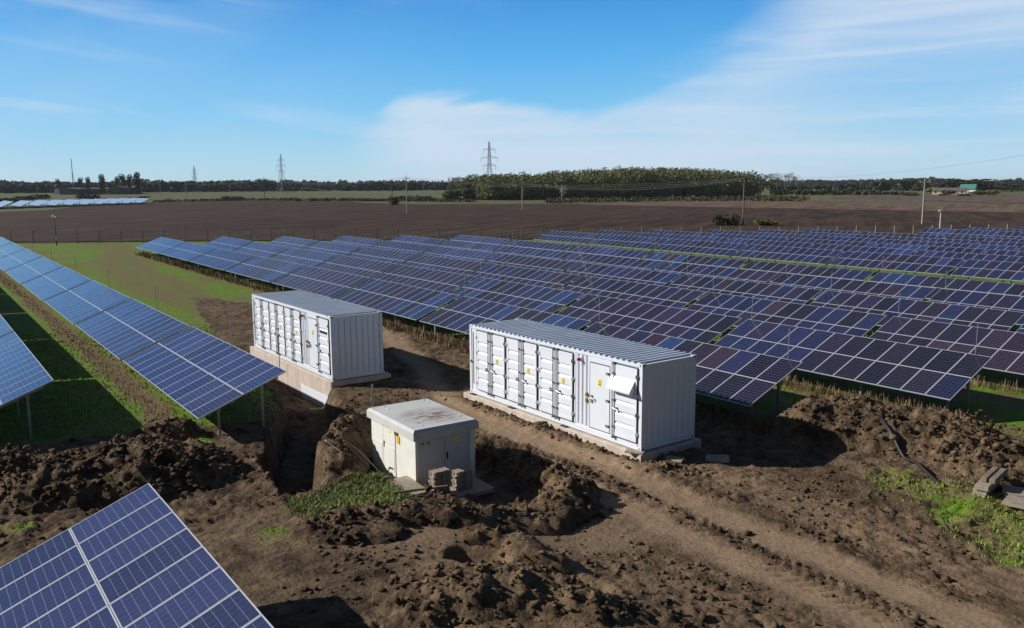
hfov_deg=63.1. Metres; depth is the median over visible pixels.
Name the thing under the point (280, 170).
lattice pylon
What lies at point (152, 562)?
solar table
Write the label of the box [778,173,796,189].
bare tree
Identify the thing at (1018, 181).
hill woodland
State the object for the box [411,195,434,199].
bush
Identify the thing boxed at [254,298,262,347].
door
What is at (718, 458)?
concrete slab
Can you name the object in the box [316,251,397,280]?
solar table
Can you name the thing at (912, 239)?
solar table
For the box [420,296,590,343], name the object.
solar table
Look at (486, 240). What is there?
solar table
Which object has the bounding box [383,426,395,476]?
louvre door
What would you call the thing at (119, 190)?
shed
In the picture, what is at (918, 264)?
solar table
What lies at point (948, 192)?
autumn bush
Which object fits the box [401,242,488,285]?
solar table
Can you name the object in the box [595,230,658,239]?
solar table
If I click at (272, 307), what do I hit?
door
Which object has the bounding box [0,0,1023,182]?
sky
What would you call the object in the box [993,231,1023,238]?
solar table
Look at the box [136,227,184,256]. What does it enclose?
solar table
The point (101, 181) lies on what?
poplar tree
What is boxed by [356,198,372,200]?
bush
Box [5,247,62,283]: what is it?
solar table
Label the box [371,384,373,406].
metal rod
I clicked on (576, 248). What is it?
solar table
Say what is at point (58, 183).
poplar tree
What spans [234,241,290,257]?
solar table
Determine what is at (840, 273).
solar table
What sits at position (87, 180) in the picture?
poplar tree
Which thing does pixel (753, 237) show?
solar table
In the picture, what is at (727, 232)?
solar table
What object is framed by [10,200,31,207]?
solar row
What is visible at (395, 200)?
bush
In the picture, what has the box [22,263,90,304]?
solar table
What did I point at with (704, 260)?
solar table
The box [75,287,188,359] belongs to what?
solar table
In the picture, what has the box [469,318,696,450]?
container
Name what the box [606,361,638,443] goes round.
door
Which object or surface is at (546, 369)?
door
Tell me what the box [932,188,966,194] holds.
barn
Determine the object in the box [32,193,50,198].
bush
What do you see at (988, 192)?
autumn bush
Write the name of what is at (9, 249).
solar table
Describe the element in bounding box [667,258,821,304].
solar table
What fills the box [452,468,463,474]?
paver
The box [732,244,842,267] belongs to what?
solar table
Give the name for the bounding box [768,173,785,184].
bare tree
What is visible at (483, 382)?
door
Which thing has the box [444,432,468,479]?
door
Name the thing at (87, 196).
bush
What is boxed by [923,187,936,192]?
autumn bush
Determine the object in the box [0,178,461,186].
woodland
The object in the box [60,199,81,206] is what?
solar row
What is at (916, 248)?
solar table
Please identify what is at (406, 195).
power pole
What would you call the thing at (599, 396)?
service door
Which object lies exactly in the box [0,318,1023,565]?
grass tufts
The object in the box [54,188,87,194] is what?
shed
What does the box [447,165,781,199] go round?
wood
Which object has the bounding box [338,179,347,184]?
tree
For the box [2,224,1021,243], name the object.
perimeter fence
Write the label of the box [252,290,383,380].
container
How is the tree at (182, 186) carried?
on the ground at (296, 429)
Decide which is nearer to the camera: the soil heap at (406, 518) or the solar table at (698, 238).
the soil heap at (406, 518)
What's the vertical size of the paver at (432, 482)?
0.062 m
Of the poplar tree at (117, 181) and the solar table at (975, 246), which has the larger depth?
the poplar tree at (117, 181)
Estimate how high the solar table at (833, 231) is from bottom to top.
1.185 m
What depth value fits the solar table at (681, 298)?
52.98 m
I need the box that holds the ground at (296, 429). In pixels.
[0,187,1023,627]
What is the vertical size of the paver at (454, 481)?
0.062 m
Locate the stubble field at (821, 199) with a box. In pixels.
[778,197,924,201]
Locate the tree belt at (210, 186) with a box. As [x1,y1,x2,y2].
[0,181,455,192]
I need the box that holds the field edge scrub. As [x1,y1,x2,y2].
[152,197,475,201]
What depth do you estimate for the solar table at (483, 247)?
91.16 m
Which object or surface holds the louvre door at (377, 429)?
in the transformer cabin
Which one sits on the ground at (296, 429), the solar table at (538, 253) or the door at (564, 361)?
the solar table at (538, 253)
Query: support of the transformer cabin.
on the ground at (296, 429)
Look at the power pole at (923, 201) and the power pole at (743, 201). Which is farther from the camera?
the power pole at (743, 201)
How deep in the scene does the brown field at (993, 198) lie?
473.00 m
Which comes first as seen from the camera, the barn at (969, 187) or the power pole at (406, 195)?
the power pole at (406, 195)
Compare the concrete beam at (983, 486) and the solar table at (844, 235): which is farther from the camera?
the solar table at (844, 235)
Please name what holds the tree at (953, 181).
on the ground at (296, 429)
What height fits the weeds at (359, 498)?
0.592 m
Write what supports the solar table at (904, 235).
on the ground at (296, 429)
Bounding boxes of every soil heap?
[0,434,247,515]
[0,448,33,484]
[134,418,201,440]
[286,519,410,545]
[312,412,372,489]
[319,498,440,527]
[370,560,636,627]
[428,444,601,535]
[453,523,576,575]
[768,393,1011,468]
[942,438,1023,486]
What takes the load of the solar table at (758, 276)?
on the ground at (296, 429)
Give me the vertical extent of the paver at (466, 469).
0.062 m
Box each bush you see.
[0,197,29,202]
[19,195,35,199]
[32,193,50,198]
[76,193,100,198]
[323,197,333,200]
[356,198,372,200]
[388,196,399,204]
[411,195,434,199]
[491,190,505,199]
[712,213,742,224]
[753,219,778,224]
[900,192,920,195]
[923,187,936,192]
[941,190,958,194]
[968,191,982,194]
[982,190,1001,194]
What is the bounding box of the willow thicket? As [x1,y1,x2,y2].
[442,175,499,199]
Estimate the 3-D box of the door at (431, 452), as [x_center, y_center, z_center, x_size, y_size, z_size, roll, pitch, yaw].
[-2.255,4.221,23.415,0.800,1.440,0.033,-6,10,-34]
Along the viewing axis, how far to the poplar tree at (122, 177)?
806.53 m
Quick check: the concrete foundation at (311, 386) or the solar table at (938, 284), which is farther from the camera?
the solar table at (938, 284)
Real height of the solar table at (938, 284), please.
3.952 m
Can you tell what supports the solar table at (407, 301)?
on the ground at (296, 429)
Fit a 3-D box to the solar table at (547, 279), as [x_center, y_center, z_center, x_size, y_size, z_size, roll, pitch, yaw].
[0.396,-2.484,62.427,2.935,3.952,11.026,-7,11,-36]
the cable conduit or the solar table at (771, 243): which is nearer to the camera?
the cable conduit
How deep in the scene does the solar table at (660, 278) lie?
63.02 m
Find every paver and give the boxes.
[428,480,440,484]
[429,469,440,474]
[429,476,440,479]
[438,467,449,472]
[451,479,463,483]
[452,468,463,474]
[452,484,463,488]
[453,477,464,481]
[461,466,471,472]
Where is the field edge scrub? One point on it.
(381, 199)
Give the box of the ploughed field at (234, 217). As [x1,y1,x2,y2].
[0,200,1023,241]
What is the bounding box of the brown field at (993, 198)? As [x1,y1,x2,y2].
[832,195,1023,203]
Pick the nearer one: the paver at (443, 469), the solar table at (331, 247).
the paver at (443, 469)
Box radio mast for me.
[68,160,75,187]
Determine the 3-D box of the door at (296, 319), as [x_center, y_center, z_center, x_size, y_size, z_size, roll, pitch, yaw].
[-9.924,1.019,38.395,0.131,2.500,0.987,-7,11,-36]
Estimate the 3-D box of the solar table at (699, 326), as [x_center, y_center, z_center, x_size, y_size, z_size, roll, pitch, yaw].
[6.553,0.450,43.462,2.935,3.952,11.026,-7,11,-36]
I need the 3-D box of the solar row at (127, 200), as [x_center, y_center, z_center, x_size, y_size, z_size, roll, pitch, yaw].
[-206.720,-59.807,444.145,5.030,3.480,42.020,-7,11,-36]
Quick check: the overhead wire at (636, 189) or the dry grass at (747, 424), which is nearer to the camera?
the dry grass at (747, 424)
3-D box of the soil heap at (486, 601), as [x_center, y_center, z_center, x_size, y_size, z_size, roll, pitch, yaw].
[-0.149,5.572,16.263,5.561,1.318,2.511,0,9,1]
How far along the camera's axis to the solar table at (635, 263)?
73.06 m
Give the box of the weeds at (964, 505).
[850,471,1023,567]
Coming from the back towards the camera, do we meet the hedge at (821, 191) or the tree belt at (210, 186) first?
the tree belt at (210, 186)
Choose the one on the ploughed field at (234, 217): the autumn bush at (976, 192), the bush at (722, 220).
the bush at (722, 220)
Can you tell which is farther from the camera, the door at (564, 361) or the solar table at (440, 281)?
the solar table at (440, 281)
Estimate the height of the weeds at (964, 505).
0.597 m
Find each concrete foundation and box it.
[250,346,390,406]
[463,391,700,461]
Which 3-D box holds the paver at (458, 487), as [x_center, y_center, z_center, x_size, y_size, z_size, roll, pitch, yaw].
[-1.479,4.718,22.896,0.260,0.062,0.300,-5,10,-30]
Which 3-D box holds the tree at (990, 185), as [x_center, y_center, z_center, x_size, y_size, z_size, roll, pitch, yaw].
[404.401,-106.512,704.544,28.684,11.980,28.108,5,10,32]
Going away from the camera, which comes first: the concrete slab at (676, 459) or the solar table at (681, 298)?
the concrete slab at (676, 459)
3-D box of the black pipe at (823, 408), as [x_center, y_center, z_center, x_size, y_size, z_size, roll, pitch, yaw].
[10.422,3.042,27.513,1.351,0.276,0.150,-4,9,-23]
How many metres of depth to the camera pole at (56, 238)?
114.34 m
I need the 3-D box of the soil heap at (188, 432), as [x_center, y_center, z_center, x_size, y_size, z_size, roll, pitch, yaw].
[-11.178,3.748,27.090,2.277,0.750,1.782,1,9,9]
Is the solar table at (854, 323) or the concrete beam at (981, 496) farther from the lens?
the solar table at (854, 323)
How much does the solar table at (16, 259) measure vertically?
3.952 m
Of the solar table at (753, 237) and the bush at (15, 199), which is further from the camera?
the bush at (15, 199)
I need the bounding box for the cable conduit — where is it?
[343,440,388,477]
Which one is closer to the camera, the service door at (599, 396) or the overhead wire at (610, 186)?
the service door at (599, 396)
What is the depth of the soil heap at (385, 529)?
18.93 m
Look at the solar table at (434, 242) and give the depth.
100.26 m
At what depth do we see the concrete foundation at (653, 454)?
27.38 m
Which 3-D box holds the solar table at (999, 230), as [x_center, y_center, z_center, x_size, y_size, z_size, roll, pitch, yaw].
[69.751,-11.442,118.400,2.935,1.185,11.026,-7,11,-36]
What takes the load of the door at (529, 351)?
in the container at (639, 396)
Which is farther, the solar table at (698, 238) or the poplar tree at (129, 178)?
the poplar tree at (129, 178)
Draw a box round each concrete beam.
[972,487,996,497]
[973,480,999,495]
[974,479,994,491]
[980,466,998,481]
[989,468,1006,483]
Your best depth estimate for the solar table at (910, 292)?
54.81 m
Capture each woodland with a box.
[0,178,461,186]
[765,176,1023,186]
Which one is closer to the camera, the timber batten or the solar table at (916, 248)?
the timber batten
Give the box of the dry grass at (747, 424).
[0,251,1022,438]
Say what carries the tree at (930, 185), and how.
on the ground at (296, 429)
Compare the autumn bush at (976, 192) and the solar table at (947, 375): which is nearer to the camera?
the solar table at (947, 375)
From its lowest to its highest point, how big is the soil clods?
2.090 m
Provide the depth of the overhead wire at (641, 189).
192.66 m
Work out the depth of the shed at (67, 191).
774.58 m
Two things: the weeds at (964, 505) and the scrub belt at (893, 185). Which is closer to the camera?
the weeds at (964, 505)
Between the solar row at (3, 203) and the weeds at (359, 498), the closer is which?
the weeds at (359, 498)
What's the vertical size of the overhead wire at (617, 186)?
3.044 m
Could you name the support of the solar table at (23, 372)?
on the ground at (296, 429)
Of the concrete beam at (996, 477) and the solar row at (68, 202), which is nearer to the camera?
the concrete beam at (996, 477)
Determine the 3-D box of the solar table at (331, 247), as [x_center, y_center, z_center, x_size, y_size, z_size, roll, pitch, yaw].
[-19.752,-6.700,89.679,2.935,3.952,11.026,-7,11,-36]
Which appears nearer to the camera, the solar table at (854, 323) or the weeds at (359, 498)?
the weeds at (359, 498)
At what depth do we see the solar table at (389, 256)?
80.28 m
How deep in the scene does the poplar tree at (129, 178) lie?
808.75 m
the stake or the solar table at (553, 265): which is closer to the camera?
the stake
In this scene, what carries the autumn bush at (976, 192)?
on the ground at (296, 429)
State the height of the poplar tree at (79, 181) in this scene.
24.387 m
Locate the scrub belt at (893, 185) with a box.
[771,179,1022,190]
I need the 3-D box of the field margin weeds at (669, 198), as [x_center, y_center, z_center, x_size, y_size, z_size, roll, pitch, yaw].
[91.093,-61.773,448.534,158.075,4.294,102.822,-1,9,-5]
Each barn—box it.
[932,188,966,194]
[960,184,976,192]
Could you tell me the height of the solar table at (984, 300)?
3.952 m
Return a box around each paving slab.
[391,479,427,495]
[392,476,424,487]
[450,476,494,496]
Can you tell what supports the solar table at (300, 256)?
on the ground at (296, 429)
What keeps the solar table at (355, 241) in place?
on the ground at (296, 429)
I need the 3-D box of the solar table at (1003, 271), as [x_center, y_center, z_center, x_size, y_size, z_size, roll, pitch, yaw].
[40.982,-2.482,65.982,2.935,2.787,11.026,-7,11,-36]
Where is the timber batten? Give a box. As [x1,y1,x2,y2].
[391,485,447,493]
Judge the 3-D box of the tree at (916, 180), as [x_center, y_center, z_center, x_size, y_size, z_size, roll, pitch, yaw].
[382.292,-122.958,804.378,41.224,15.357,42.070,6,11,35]
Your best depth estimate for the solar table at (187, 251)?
87.61 m
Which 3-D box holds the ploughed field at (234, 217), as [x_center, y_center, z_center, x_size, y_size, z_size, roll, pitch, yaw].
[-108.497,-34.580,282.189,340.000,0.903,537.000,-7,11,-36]
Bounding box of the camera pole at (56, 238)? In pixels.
[51,215,57,245]
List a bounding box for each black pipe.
[811,400,843,412]
[880,418,940,484]
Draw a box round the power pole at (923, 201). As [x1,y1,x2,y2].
[921,178,925,223]
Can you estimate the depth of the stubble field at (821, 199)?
418.77 m
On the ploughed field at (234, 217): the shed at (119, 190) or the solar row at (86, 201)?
the solar row at (86, 201)
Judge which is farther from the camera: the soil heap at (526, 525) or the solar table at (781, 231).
the solar table at (781, 231)
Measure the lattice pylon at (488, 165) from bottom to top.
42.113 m
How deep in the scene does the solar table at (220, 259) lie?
78.40 m
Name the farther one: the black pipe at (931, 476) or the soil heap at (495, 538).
the black pipe at (931, 476)
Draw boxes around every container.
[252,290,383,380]
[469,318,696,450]
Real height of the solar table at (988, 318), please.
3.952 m
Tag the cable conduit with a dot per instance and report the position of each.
(365, 457)
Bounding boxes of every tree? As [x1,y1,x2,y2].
[55,179,60,188]
[77,177,82,187]
[85,176,90,188]
[98,174,105,193]
[114,176,120,185]
[119,174,125,185]
[126,174,132,192]
[132,172,142,193]
[152,182,165,190]
[174,180,195,191]
[259,180,279,191]
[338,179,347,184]
[555,186,566,198]
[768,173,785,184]
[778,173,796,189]
[787,175,803,185]
[904,178,930,184]
[919,184,945,188]
[942,178,998,188]
[979,182,1003,189]
[987,184,1023,191]
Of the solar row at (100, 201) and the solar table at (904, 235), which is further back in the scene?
the solar row at (100, 201)
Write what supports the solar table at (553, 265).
on the ground at (296, 429)
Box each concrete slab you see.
[624,448,646,454]
[663,455,685,462]
[705,454,729,462]
[1002,484,1023,497]
[1002,494,1023,508]
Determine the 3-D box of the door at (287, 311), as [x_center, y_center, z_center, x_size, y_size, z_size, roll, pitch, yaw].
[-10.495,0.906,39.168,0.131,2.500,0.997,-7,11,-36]
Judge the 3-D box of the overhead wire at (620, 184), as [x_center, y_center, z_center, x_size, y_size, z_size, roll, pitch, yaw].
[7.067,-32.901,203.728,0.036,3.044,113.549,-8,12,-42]
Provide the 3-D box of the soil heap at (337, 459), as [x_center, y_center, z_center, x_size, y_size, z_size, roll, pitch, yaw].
[-5.205,4.537,26.512,2.254,2.678,6.678,0,9,1]
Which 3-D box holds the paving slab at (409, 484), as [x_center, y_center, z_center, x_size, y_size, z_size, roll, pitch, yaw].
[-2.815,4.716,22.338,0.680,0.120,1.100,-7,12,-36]
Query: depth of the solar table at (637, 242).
101.81 m
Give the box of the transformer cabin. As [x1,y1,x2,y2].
[367,399,478,484]
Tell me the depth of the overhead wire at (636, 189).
192.75 m
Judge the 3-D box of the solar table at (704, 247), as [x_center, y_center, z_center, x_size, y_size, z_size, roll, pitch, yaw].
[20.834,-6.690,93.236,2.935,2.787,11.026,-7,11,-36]
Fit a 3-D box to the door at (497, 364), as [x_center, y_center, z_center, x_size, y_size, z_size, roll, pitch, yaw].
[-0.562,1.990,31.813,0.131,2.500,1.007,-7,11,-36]
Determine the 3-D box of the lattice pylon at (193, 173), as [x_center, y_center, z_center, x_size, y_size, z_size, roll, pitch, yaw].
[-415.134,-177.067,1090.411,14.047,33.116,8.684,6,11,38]
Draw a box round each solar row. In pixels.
[0,201,13,208]
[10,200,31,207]
[26,200,48,207]
[43,200,66,206]
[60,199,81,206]
[74,199,95,205]
[91,199,110,203]
[105,198,123,204]
[117,198,135,203]
[132,198,149,203]
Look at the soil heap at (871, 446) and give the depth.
26.45 m
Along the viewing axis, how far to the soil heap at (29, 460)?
22.41 m
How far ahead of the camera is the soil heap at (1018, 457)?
23.83 m
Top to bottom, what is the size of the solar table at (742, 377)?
3.952 m
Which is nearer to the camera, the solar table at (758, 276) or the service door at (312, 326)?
the service door at (312, 326)
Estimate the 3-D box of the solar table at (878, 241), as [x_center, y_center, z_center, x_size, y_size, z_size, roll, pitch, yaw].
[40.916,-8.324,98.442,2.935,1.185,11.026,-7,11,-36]
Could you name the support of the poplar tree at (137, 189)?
on the ground at (296, 429)
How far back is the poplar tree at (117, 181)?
803.91 m
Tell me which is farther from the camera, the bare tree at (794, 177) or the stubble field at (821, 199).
the bare tree at (794, 177)
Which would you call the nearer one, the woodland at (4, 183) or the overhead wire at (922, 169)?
the overhead wire at (922, 169)
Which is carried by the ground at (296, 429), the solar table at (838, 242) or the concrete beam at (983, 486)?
the solar table at (838, 242)
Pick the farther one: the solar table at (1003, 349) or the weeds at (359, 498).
the solar table at (1003, 349)
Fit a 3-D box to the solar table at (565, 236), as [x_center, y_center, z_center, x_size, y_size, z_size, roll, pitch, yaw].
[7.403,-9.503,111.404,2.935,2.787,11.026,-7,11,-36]
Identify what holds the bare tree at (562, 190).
on the ground at (296, 429)
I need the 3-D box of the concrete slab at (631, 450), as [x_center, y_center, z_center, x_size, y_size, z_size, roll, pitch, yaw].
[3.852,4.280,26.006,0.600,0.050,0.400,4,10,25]
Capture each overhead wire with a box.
[407,176,741,184]
[409,178,739,186]
[414,178,746,186]
[520,181,731,189]
[524,178,742,188]
[525,181,738,189]
[819,155,1022,177]
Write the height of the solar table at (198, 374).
3.952 m
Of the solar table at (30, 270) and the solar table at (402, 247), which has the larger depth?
the solar table at (402, 247)
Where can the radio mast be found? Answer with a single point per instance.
(72, 175)
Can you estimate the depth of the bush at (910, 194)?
546.87 m
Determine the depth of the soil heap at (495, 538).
18.43 m
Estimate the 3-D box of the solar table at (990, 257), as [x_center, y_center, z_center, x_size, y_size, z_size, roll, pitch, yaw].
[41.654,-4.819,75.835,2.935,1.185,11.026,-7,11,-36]
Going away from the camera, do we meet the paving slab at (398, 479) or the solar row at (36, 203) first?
the paving slab at (398, 479)
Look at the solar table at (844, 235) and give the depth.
107.47 m
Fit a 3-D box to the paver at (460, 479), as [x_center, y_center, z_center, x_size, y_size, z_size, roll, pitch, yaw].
[-1.457,4.516,22.873,0.260,0.062,0.300,-6,10,-32]
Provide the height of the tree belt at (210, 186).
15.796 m
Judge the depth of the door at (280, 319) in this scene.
39.99 m
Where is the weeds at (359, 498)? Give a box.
[281,471,417,520]
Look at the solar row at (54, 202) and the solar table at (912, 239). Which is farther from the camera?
the solar row at (54, 202)
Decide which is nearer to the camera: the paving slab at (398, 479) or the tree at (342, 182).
the paving slab at (398, 479)
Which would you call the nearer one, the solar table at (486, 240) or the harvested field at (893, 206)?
the solar table at (486, 240)
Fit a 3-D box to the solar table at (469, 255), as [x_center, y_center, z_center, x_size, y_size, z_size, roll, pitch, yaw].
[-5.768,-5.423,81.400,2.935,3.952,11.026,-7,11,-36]
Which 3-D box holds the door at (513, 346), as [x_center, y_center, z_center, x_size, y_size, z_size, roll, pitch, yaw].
[0.047,2.111,30.988,0.131,2.500,0.977,-7,11,-36]
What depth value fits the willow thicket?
517.60 m
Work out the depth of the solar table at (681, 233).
113.22 m
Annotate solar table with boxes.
[0,234,10,246]
[0,239,24,257]
[0,247,41,271]
[0,315,12,336]
[0,332,53,439]
[0,483,273,627]
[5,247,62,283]
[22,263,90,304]
[44,275,130,335]
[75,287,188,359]
[122,301,285,434]
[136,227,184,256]
[160,232,216,267]
[189,246,255,276]
[204,231,252,250]
[225,249,304,289]
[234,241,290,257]
[267,236,317,248]
[271,238,336,268]
[272,257,369,300]
[304,235,362,256]
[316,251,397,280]
[330,236,383,247]
[333,264,459,328]
[347,236,417,268]
[370,230,433,258]
[374,264,476,304]
[390,235,445,250]
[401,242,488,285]
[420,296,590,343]
[422,246,497,271]
[438,240,504,260]
[450,235,509,244]
[451,277,584,312]
[469,249,579,288]
[480,253,576,285]
[491,235,574,270]
[498,239,572,250]
[534,230,602,246]
[557,294,741,343]
[561,266,704,308]
[562,253,663,272]
[562,262,680,287]
[566,234,649,258]
[582,298,802,423]
[589,234,668,252]
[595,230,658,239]
[643,252,747,269]
[648,230,713,237]
[653,239,746,258]
[653,261,778,285]
[655,234,728,244]
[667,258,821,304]
[686,273,886,337]
[706,230,746,236]
[711,233,787,241]
[713,295,991,410]
[727,238,812,250]
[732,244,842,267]
[740,247,874,281]
[745,232,820,240]
[756,229,803,233]
[769,259,935,303]
[785,238,875,247]
[801,229,859,234]
[803,232,883,238]
[809,278,1023,334]
[810,243,914,258]
[821,236,910,246]
[828,251,963,277]
[860,232,944,238]
[868,256,1023,300]
[869,294,1023,374]
[875,243,985,254]
[884,236,978,244]
[909,241,1017,253]
[914,250,1023,267]
[918,228,997,237]
[928,270,1023,324]
[945,236,1023,243]
[951,259,1023,282]
[966,227,1023,237]
[980,241,1023,250]
[985,249,1023,256]
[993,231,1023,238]
[1016,324,1023,332]
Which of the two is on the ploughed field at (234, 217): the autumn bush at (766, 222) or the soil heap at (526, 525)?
the autumn bush at (766, 222)
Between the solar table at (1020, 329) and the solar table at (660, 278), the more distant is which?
the solar table at (660, 278)
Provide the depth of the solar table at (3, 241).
92.96 m
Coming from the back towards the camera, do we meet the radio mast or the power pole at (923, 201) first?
the radio mast
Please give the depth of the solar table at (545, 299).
52.06 m
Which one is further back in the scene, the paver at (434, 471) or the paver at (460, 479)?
the paver at (460, 479)
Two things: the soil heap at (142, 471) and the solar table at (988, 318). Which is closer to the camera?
the soil heap at (142, 471)
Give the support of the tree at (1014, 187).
on the ground at (296, 429)
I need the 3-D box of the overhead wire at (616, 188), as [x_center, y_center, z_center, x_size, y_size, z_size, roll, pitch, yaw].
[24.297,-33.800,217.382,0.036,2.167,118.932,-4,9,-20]
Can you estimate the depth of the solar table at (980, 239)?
99.40 m
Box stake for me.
[325,440,344,454]
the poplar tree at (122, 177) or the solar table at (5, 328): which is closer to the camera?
the solar table at (5, 328)
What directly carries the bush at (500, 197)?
on the ground at (296, 429)
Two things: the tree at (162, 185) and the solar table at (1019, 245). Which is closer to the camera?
the solar table at (1019, 245)
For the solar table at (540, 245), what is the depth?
92.07 m
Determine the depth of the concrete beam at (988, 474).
22.69 m
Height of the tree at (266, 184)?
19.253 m
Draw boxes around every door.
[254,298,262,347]
[260,299,270,349]
[269,302,277,353]
[275,304,285,355]
[284,307,293,360]
[291,308,302,362]
[308,317,318,369]
[316,316,330,374]
[372,420,383,469]
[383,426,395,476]
[418,437,444,484]
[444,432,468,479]
[475,330,490,394]
[490,332,505,398]
[505,337,521,405]
[521,340,537,409]
[538,345,554,417]
[555,348,573,421]
[589,362,609,433]
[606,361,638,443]
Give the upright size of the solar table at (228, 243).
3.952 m
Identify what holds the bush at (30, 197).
on the ground at (296, 429)
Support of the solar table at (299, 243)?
on the ground at (296, 429)
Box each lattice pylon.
[191,166,196,182]
[276,154,287,192]
[482,141,496,174]
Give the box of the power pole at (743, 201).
[742,175,748,224]
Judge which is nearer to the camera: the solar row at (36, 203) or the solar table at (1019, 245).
the solar table at (1019, 245)
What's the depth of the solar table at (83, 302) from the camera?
48.63 m
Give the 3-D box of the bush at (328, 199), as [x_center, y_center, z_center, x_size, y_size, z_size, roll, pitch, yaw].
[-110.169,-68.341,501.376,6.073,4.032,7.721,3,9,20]
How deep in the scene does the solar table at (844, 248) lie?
85.15 m
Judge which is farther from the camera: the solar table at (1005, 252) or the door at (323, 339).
the solar table at (1005, 252)
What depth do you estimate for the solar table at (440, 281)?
61.19 m
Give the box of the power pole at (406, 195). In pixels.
[406,176,407,212]
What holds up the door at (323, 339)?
in the container at (331, 339)
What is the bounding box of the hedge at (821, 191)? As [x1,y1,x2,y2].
[769,188,915,194]
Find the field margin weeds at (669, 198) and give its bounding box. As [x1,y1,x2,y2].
[544,194,810,202]
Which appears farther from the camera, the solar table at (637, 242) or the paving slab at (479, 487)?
the solar table at (637, 242)
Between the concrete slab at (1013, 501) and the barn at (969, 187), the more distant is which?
the barn at (969, 187)
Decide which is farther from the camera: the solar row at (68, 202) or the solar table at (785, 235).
the solar row at (68, 202)
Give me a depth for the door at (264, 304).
41.62 m
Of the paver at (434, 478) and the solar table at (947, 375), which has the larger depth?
the solar table at (947, 375)
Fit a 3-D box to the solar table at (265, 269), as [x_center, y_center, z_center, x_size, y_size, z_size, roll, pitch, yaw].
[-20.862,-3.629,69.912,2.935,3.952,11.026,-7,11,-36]
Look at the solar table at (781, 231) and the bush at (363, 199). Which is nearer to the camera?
the solar table at (781, 231)
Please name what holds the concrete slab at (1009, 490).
on the ground at (296, 429)
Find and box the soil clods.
[0,373,1023,627]
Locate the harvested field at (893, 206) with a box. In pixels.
[555,200,1023,211]
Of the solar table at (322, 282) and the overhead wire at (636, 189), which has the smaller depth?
the solar table at (322, 282)
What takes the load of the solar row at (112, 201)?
on the ploughed field at (234, 217)
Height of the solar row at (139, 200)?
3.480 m
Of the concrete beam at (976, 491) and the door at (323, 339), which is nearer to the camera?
the concrete beam at (976, 491)
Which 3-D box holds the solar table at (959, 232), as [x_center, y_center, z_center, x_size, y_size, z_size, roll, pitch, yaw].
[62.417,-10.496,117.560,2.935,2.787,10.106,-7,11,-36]
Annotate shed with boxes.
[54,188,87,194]
[59,188,108,194]
[109,186,141,193]

